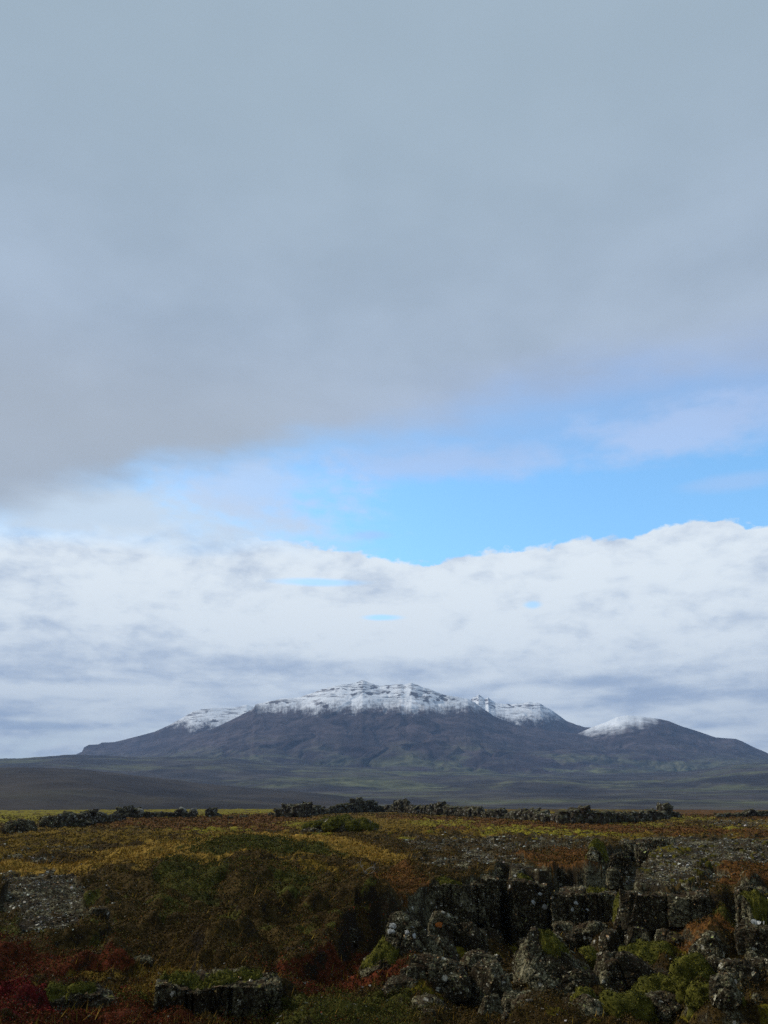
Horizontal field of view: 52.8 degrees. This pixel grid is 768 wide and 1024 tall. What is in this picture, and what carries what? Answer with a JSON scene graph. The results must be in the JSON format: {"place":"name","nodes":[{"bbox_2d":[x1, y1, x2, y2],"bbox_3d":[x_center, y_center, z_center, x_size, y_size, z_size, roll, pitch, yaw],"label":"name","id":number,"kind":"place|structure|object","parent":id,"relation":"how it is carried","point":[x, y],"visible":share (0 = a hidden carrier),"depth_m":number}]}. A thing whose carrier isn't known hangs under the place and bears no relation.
{"place":"outdoors","nodes":[
{"label":"outdoors","id":0,"kind":"place"},
{"bbox_2d":[76,705,253,756],"bbox_3d":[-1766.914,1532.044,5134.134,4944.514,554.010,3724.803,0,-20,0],"label":"mountain","id":1,"kind":"structure","parent":0,"point":[195,722],"depth_m":5096.11},
{"bbox_2d":[0,767,365,809],"bbox_3d":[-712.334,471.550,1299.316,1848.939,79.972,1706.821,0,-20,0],"label":"hills","id":2,"kind":"structure","parent":0,"point":[21,788],"depth_m":963.19},
{"bbox_2d":[0,809,767,1023],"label":"moor","id":3,"kind":"structure","parent":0,"point":[583,872],"depth_m":22.64},
{"bbox_2d":[2,818,37,833],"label":"lava boulder","id":4,"kind":"object","parent":3,"relation":"on","point":[17,825],"visible":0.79,"depth_m":55.76},
{"bbox_2d":[8,935,58,946],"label":"lava boulder","id":5,"kind":"object","parent":3,"relation":"on","point":[56,943],"visible":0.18,"depth_m":17.96},
{"bbox_2d":[39,815,62,827],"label":"lava boulder","id":6,"kind":"object","parent":3,"relation":"on","point":[49,821],"visible":0.73,"depth_m":64.42},
{"bbox_2d":[58,811,91,827],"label":"stone wall","id":7,"kind":"structure","parent":3,"relation":"on","point":[68,818],"depth_m":66.23},
{"bbox_2d":[44,979,117,1011],"bbox_3d":[-5.798,9.149,14.515,1.591,0.678,0.908,7,-21,-18],"label":"lava boulder","id":8,"kind":"object","parent":3,"relation":"on","point":[82,993],"visible":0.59,"depth_m":14.31},
{"bbox_2d":[88,906,109,919],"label":"lava boulder","id":9,"kind":"object","parent":3,"relation":"on","point":[104,911],"visible":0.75,"depth_m":19.58},
{"bbox_2d":[76,809,128,823],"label":"stone wall","id":10,"kind":"structure","parent":3,"relation":"on","point":[93,816],"depth_m":71.91},
{"bbox_2d":[113,805,146,817],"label":"stone wall","id":11,"kind":"structure","parent":3,"relation":"on","point":[132,811],"depth_m":92.82},
{"bbox_2d":[117,990,152,1009],"bbox_3d":[-4.764,9.611,14.683,1.279,0.960,0.927,6,-21,-15],"label":"moss cushion","id":12,"kind":"object","parent":3,"relation":"on","point":[145,996],"visible":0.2,"depth_m":14.89},
{"bbox_2d":[134,954,153,966],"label":"lava boulder","id":13,"kind":"object","parent":3,"relation":"on","point":[146,959],"visible":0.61,"depth_m":17.41},
{"bbox_2d":[144,807,197,817],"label":"stone wall","id":14,"kind":"structure","parent":3,"relation":"on","point":[183,811],"depth_m":94.64},
{"bbox_2d":[205,807,221,816],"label":"stone wall","id":15,"kind":"structure","parent":3,"relation":"on","point":[209,812],"depth_m":97.11},
{"bbox_2d":[151,965,282,1023],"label":"lava boulder","id":16,"kind":"object","parent":3,"relation":"on","point":[242,991],"visible":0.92,"depth_m":14.65},
{"bbox_2d":[273,801,329,817],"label":"stone wall","id":17,"kind":"structure","parent":3,"relation":"on","point":[305,809],"depth_m":95.97},
{"bbox_2d":[300,826,321,832],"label":"lava boulder","id":18,"kind":"object","parent":3,"relation":"on","point":[309,829],"visible":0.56,"depth_m":51.70},
{"bbox_2d":[301,814,378,832],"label":"mossy mound","id":19,"kind":"object","parent":3,"relation":"on","point":[341,823],"visible":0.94,"depth_m":54.09},
{"bbox_2d":[348,927,358,945],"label":"lava boulder","id":20,"kind":"object","parent":3,"relation":"on","point":[353,932],"visible":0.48,"depth_m":20.66},
{"bbox_2d":[326,797,383,812],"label":"stone wall","id":21,"kind":"structure","parent":3,"relation":"on","point":[356,805],"depth_m":123.67},
{"bbox_2d":[359,934,399,977],"bbox_3d":[0.052,10.518,18.128,1.300,1.071,1.022,0,-20,0],"label":"lava boulder","id":22,"kind":"object","parent":3,"relation":"on","point":[383,953],"visible":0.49,"depth_m":17.95},
{"bbox_2d":[0,814,767,1023],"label":"grass","id":23,"kind":"structure","parent":3,"relation":"on","point":[122,850],"depth_m":27.66},
{"bbox_2d":[0,812,767,1022],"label":"ground moss","id":24,"kind":"object","parent":3,"relation":"on","point":[476,831],"visible":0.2,"depth_m":60.33},
{"bbox_2d":[0,812,767,1023],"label":"heather","id":25,"kind":"object","parent":3,"relation":"on","point":[35,1012],"visible":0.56,"depth_m":20.60},
{"bbox_2d":[382,798,412,812],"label":"stone wall","id":26,"kind":"structure","parent":3,"relation":"on","point":[402,806],"depth_m":123.47},
{"bbox_2d":[383,974,417,997],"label":"lava boulder","id":27,"kind":"object","parent":3,"relation":"on","point":[401,981],"visible":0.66,"depth_m":16.29},
{"bbox_2d":[400,967,407,974],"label":"rubble stone","id":28,"kind":"object","parent":3,"relation":"on","point":[403,970],"visible":0.3,"depth_m":16.89},
{"bbox_2d":[385,910,428,956],"bbox_3d":[0.534,10.114,18.347,1.051,1.233,0.900,-1,-20,1],"label":"lava boulder","id":29,"kind":"object","parent":3,"relation":"on","point":[406,932],"visible":0.73,"depth_m":18.23},
{"bbox_2d":[420,1007,436,1022],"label":"rubble stone","id":30,"kind":"object","parent":3,"relation":"on","point":[424,1010],"visible":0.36,"depth_m":14.72},
{"bbox_2d":[411,993,451,1015],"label":"lava boulder","id":31,"kind":"object","parent":3,"relation":"on","point":[421,1000],"visible":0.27,"depth_m":15.74},
{"bbox_2d":[412,801,456,815],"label":"stone wall","id":32,"kind":"structure","parent":3,"relation":"on","point":[440,808],"depth_m":107.44},
{"bbox_2d":[406,952,471,1003],"bbox_3d":[1.140,10.089,16.760,1.503,0.982,1.133,-1,-20,3],"label":"lava boulder","id":33,"kind":"object","parent":3,"relation":"on","point":[450,978],"visible":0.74,"depth_m":16.48},
{"bbox_2d":[427,909,453,942],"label":"lava boulder","id":34,"kind":"object","parent":3,"relation":"on","point":[440,923],"visible":0.72,"depth_m":20.78},
{"bbox_2d":[424,934,459,960],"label":"lava boulder","id":35,"kind":"object","parent":3,"relation":"on","point":[438,945],"visible":0.46,"depth_m":18.14},
{"bbox_2d":[431,875,475,924],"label":"basalt block","id":36,"kind":"structure","parent":3,"relation":"on","point":[455,899],"depth_m":23.91},
{"bbox_2d":[453,805,484,816],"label":"stone wall","id":37,"kind":"structure","parent":3,"relation":"on","point":[473,811],"depth_m":96.84},
{"bbox_2d":[453,922,488,952],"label":"lava boulder","id":38,"kind":"object","parent":3,"relation":"on","point":[469,936],"visible":0.59,"depth_m":20.81},
{"bbox_2d":[458,948,495,973],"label":"lava boulder","id":39,"kind":"object","parent":3,"relation":"on","point":[469,959],"visible":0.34,"depth_m":17.56},
{"bbox_2d":[470,880,485,923],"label":"basalt block","id":40,"kind":"structure","parent":3,"relation":"on","point":[479,900],"depth_m":24.32},
{"bbox_2d":[467,867,504,875],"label":"basalt block","id":41,"kind":"structure","parent":3,"relation":"on","point":[501,872],"depth_m":28.66},
{"bbox_2d":[468,958,512,1010],"bbox_3d":[2.295,10.320,16.712,1.036,1.143,0.948,-2,-20,6],"label":"lava boulder","id":42,"kind":"object","parent":3,"relation":"on","point":[487,976],"visible":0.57,"depth_m":16.55},
{"bbox_2d":[480,874,500,927],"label":"basalt block","id":43,"kind":"structure","parent":3,"relation":"on","point":[491,889],"depth_m":24.84},
{"bbox_2d":[477,993,503,1017],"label":"rubble stone","id":44,"kind":"object","parent":3,"relation":"on","point":[490,1003],"visible":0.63,"depth_m":15.70},
{"bbox_2d":[482,807,511,818],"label":"stone wall","id":45,"kind":"structure","parent":3,"relation":"on","point":[503,813],"depth_m":90.26},
{"bbox_2d":[493,954,503,964],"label":"rubble stone","id":46,"kind":"object","parent":3,"relation":"on","point":[498,957],"visible":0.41,"depth_m":21.65},
{"bbox_2d":[499,878,509,942],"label":"basalt block","id":47,"kind":"structure","parent":3,"relation":"on","point":[504,928],"depth_m":26.00},
{"bbox_2d":[501,1012,509,1020],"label":"rubble stone","id":48,"kind":"object","parent":3,"relation":"on","point":[505,1015],"visible":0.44,"depth_m":14.77},
{"bbox_2d":[505,973,512,980],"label":"rubble stone","id":49,"kind":"object","parent":3,"relation":"on","point":[510,976],"visible":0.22,"depth_m":19.01},
{"bbox_2d":[500,989,519,1012],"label":"lava boulder","id":50,"kind":"object","parent":3,"relation":"on","point":[507,997],"visible":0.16,"depth_m":16.04},
{"bbox_2d":[509,998,517,1012],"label":"rubble stone","id":51,"kind":"object","parent":3,"relation":"on","point":[513,1003],"visible":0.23,"depth_m":15.75},
{"bbox_2d":[516,937,526,948],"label":"lava boulder","id":52,"kind":"object","parent":3,"relation":"on","point":[519,942],"visible":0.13,"depth_m":23.01},
{"bbox_2d":[506,872,549,944],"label":"basalt block","id":53,"kind":"structure","parent":3,"relation":"on","point":[528,903],"depth_m":24.86},
{"bbox_2d":[516,989,543,1006],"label":"rubble stone","id":54,"kind":"object","parent":3,"relation":"on","point":[520,997],"visible":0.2,"depth_m":15.67},
{"bbox_2d":[509,807,555,822],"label":"stone wall","id":55,"kind":"structure","parent":3,"relation":"on","point":[532,814],"depth_m":81.57},
{"bbox_2d":[511,926,579,999],"bbox_3d":[3.763,10.499,17.815,1.690,1.730,1.537,-4,-20,10],"label":"lava boulder","id":56,"kind":"object","parent":3,"relation":"on","point":[544,960],"visible":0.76,"depth_m":17.49},
{"bbox_2d":[554,933,566,946],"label":"rubble stone","id":57,"kind":"object","parent":3,"relation":"on","point":[559,938],"visible":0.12,"depth_m":19.63},
{"bbox_2d":[553,920,575,932],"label":"basalt block","id":58,"kind":"structure","parent":3,"relation":"on","point":[561,925],"depth_m":23.56},
{"bbox_2d":[554,931,577,950],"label":"lava boulder","id":59,"kind":"object","parent":3,"relation":"on","point":[571,941],"visible":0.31,"depth_m":21.37},
{"bbox_2d":[554,805,601,823],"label":"stone wall","id":60,"kind":"structure","parent":3,"relation":"on","point":[581,814],"depth_m":73.63},
{"bbox_2d":[561,966,600,991],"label":"lava boulder","id":61,"kind":"object","parent":3,"relation":"on","point":[577,977],"visible":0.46,"depth_m":17.06},
{"bbox_2d":[563,986,598,1004],"bbox_3d":[4.169,10.372,16.098,1.040,0.916,0.938,-4,-21,12],"label":"moss cushion","id":62,"kind":"object","parent":3,"relation":"on","point":[580,990],"visible":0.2,"depth_m":16.12},
{"bbox_2d":[550,884,617,930],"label":"basalt block","id":63,"kind":"structure","parent":3,"relation":"on","point":[576,904],"depth_m":24.22},
{"bbox_2d":[579,945,597,969],"bbox_3d":[5.249,11.588,19.663,0.772,1.027,0.589,-16,-26,37],"label":"moss cushion","id":64,"kind":"object","parent":3,"relation":"on","point":[588,952],"visible":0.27,"depth_m":19.63},
{"bbox_2d":[572,993,605,1017],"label":"rubble stone","id":65,"kind":"object","parent":3,"relation":"on","point":[589,1004],"visible":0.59,"depth_m":15.59},
{"bbox_2d":[571,921,608,946],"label":"lava boulder","id":66,"kind":"object","parent":3,"relation":"on","point":[580,933],"visible":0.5,"depth_m":22.25},
{"bbox_2d":[587,920,601,939],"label":"rubble stone","id":67,"kind":"object","parent":3,"relation":"on","point":[595,925],"visible":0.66,"depth_m":22.25},
{"bbox_2d":[585,838,609,877],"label":"basalt block","id":68,"kind":"structure","parent":3,"relation":"on","point":[597,851],"depth_m":28.18},
{"bbox_2d":[598,928,622,951],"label":"lava boulder","id":69,"kind":"object","parent":3,"relation":"on","point":[609,939],"visible":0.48,"depth_m":20.34},
{"bbox_2d":[605,867,623,889],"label":"basalt block","id":70,"kind":"structure","parent":3,"relation":"on","point":[614,879],"depth_m":26.29},
{"bbox_2d":[611,893,626,945],"bbox_3d":[7.584,12.530,23.604,1.686,1.799,1.466,-6,-21,15],"label":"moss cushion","id":71,"kind":"object","parent":3,"relation":"on","point":[616,919],"visible":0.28,"depth_m":23.25},
{"bbox_2d":[608,851,632,875],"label":"basalt block","id":72,"kind":"structure","parent":3,"relation":"on","point":[621,862],"depth_m":30.82},
{"bbox_2d":[592,950,653,992],"bbox_3d":[5.693,11.076,18.468,1.491,1.137,1.182,-5,-21,14],"label":"lava boulder","id":73,"kind":"object","parent":3,"relation":"on","point":[615,970],"visible":0.52,"depth_m":18.18},
{"bbox_2d":[597,988,657,1023],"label":"moss cushion","id":74,"kind":"object","parent":3,"relation":"on","point":[638,1004],"visible":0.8,"depth_m":15.72},
{"bbox_2d":[592,808,670,824],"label":"stone wall","id":75,"kind":"structure","parent":3,"relation":"on","point":[608,816],"depth_m":76.12},
{"bbox_2d":[618,839,649,855],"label":"basalt block","id":76,"kind":"structure","parent":3,"relation":"on","point":[629,846],"depth_m":40.61},
{"bbox_2d":[624,926,651,945],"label":"lava boulder","id":77,"kind":"object","parent":3,"relation":"on","point":[633,934],"visible":0.41,"depth_m":20.61},
{"bbox_2d":[619,888,670,931],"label":"basalt block","id":78,"kind":"structure","parent":3,"relation":"on","point":[647,910],"depth_m":20.89},
{"bbox_2d":[634,847,656,865],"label":"basalt block","id":79,"kind":"structure","parent":3,"relation":"on","point":[641,854],"depth_m":36.74},
{"bbox_2d":[617,938,674,964],"bbox_3d":[6.643,11.559,19.443,1.203,1.474,1.455,14,-24,-33],"label":"moss cushion","id":80,"kind":"object","parent":3,"relation":"on","point":[647,951],"visible":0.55,"depth_m":19.39},
{"bbox_2d":[631,972,675,993],"bbox_3d":[6.061,10.725,16.942,1.299,1.145,0.990,-6,-21,16],"label":"moss cushion","id":81,"kind":"object","parent":3,"relation":"on","point":[653,982],"visible":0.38,"depth_m":16.90},
{"bbox_2d":[642,836,676,847],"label":"basalt block","id":82,"kind":"structure","parent":3,"relation":"on","point":[660,841],"depth_m":41.00},
{"bbox_2d":[650,965,669,976],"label":"lava boulder","id":83,"kind":"object","parent":3,"relation":"on","point":[658,969],"visible":0.09,"depth_m":18.41},
{"bbox_2d":[656,1006,672,1023],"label":"rubble stone","id":84,"kind":"object","parent":3,"relation":"on","point":[663,1014],"visible":0.94,"depth_m":15.78},
{"bbox_2d":[645,990,684,1019],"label":"lava boulder","id":85,"kind":"object","parent":3,"relation":"on","point":[660,998],"visible":0.41,"depth_m":16.07},
{"bbox_2d":[656,802,681,816],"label":"stone pillar","id":86,"kind":"structure","parent":3,"relation":"on","point":[668,807],"depth_m":92.78},
{"bbox_2d":[654,927,684,945],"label":"lava boulder","id":87,"kind":"object","parent":3,"relation":"on","point":[664,934],"visible":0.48,"depth_m":19.89},
{"bbox_2d":[666,889,712,926],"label":"basalt block","id":88,"kind":"structure","parent":3,"relation":"on","point":[684,908],"depth_m":20.50},
{"bbox_2d":[668,951,714,1003],"bbox_3d":[6.641,9.984,16.310,1.194,1.343,1.042,-7,-21,18],"label":"moss cushion","id":89,"kind":"object","parent":3,"relation":"on","point":[684,969],"visible":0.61,"depth_m":16.16},
{"bbox_2d":[683,980,709,1019],"bbox_3d":[6.335,9.739,15.223,0.826,0.936,0.668,-7,-21,18],"label":"moss cushion","id":90,"kind":"object","parent":3,"relation":"on","point":[696,997],"visible":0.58,"depth_m":15.21},
{"bbox_2d":[688,938,704,957],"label":"rubble stone","id":91,"kind":"object","parent":3,"relation":"on","point":[693,948],"visible":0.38,"depth_m":18.97},
{"bbox_2d":[696,930,726,958],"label":"rubble stone","id":92,"kind":"object","parent":3,"relation":"on","point":[710,943],"visible":0.88,"depth_m":18.72},
{"bbox_2d":[706,957,719,972],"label":"rubble stone","id":93,"kind":"object","parent":3,"relation":"on","point":[713,962],"visible":0.23,"depth_m":16.43},
{"bbox_2d":[708,971,745,1009],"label":"rubble stone","id":94,"kind":"object","parent":3,"relation":"on","point":[724,992],"visible":0.98,"depth_m":14.77},
{"bbox_2d":[708,859,747,862],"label":"basalt block","id":95,"kind":"structure","parent":3,"relation":"on","point":[721,861],"depth_m":28.63},
{"bbox_2d":[717,958,760,991],"bbox_3d":[7.308,9.637,15.931,0.878,0.798,0.770,-8,-22,20],"label":"lava boulder","id":96,"kind":"object","parent":3,"relation":"on","point":[739,970],"visible":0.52,"depth_m":15.75},
{"bbox_2d":[713,808,767,817],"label":"stone wall","id":97,"kind":"structure","parent":3,"relation":"on","point":[751,812],"depth_m":97.65},
{"bbox_2d":[736,986,746,1007],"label":"moss cushion","id":98,"kind":"object","parent":3,"relation":"on","point":[744,1001],"visible":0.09,"depth_m":14.94},
{"bbox_2d":[733,845,760,851],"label":"basalt block","id":99,"kind":"structure","parent":3,"relation":"on","point":[744,847],"depth_m":37.19},
{"bbox_2d":[733,923,767,957],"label":"lava boulder","id":100,"kind":"object","parent":3,"relation":"on","point":[750,936],"visible":0.67,"depth_m":18.58},
{"bbox_2d":[733,882,767,901],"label":"lava boulder","id":101,"kind":"object","parent":3,"relation":"on","point":[747,887],"visible":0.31,"depth_m":21.73},
{"bbox_2d":[734,888,767,925],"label":"lava boulder","id":102,"kind":"object","parent":3,"relation":"on","point":[751,906],"visible":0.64,"depth_m":19.60},
{"bbox_2d":[745,950,757,959],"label":"rubble stone","id":103,"kind":"object","parent":3,"relation":"on","point":[749,954],"visible":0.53,"depth_m":18.20},
{"bbox_2d":[747,956,767,977],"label":"lava boulder","id":104,"kind":"object","parent":3,"relation":"on","point":[760,962],"visible":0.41,"depth_m":15.92},
{"bbox_2d":[751,993,763,1003],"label":"rubble stone","id":105,"kind":"object","parent":3,"relation":"on","point":[758,996],"visible":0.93,"depth_m":15.00},
{"bbox_2d":[0,755,767,790],"bbox_3d":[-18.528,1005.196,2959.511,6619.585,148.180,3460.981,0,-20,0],"label":"hills","id":106,"kind":"structure","parent":0,"point":[244,773],"depth_m":2457.82},
{"bbox_2d":[0,819,767,1023],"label":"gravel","id":107,"kind":"structure","parent":0,"point":[506,844],"depth_m":27.48},
{"bbox_2d":[0,0,767,758],"label":"sky","id":108,"kind":"structure","parent":0,"point":[423,343]},
{"bbox_2d":[127,680,664,774],"bbox_3d":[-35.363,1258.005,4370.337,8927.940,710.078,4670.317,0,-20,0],"label":"mountain","id":109,"kind":"structure","parent":0,"point":[408,726],"depth_m":3937.23},
{"bbox_2d":[471,695,589,733],"bbox_3d":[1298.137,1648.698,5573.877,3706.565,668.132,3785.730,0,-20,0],"label":"mountain","id":110,"kind":"structure","parent":0,"point":[534,715],"depth_m":5420.48},
{"bbox_2d":[294,787,767,809],"bbox_3d":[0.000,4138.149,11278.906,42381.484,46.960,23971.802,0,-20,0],"label":"distant plain","id":111,"kind":"structure","parent":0,"point":[685,798],"depth_m":1406.88},
{"bbox_2d":[578,715,767,771],"bbox_3d":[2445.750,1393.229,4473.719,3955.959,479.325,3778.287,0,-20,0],"label":"mountain","id":112,"kind":"structure","parent":0,"point":[653,744],"depth_m":4195.47}
]}

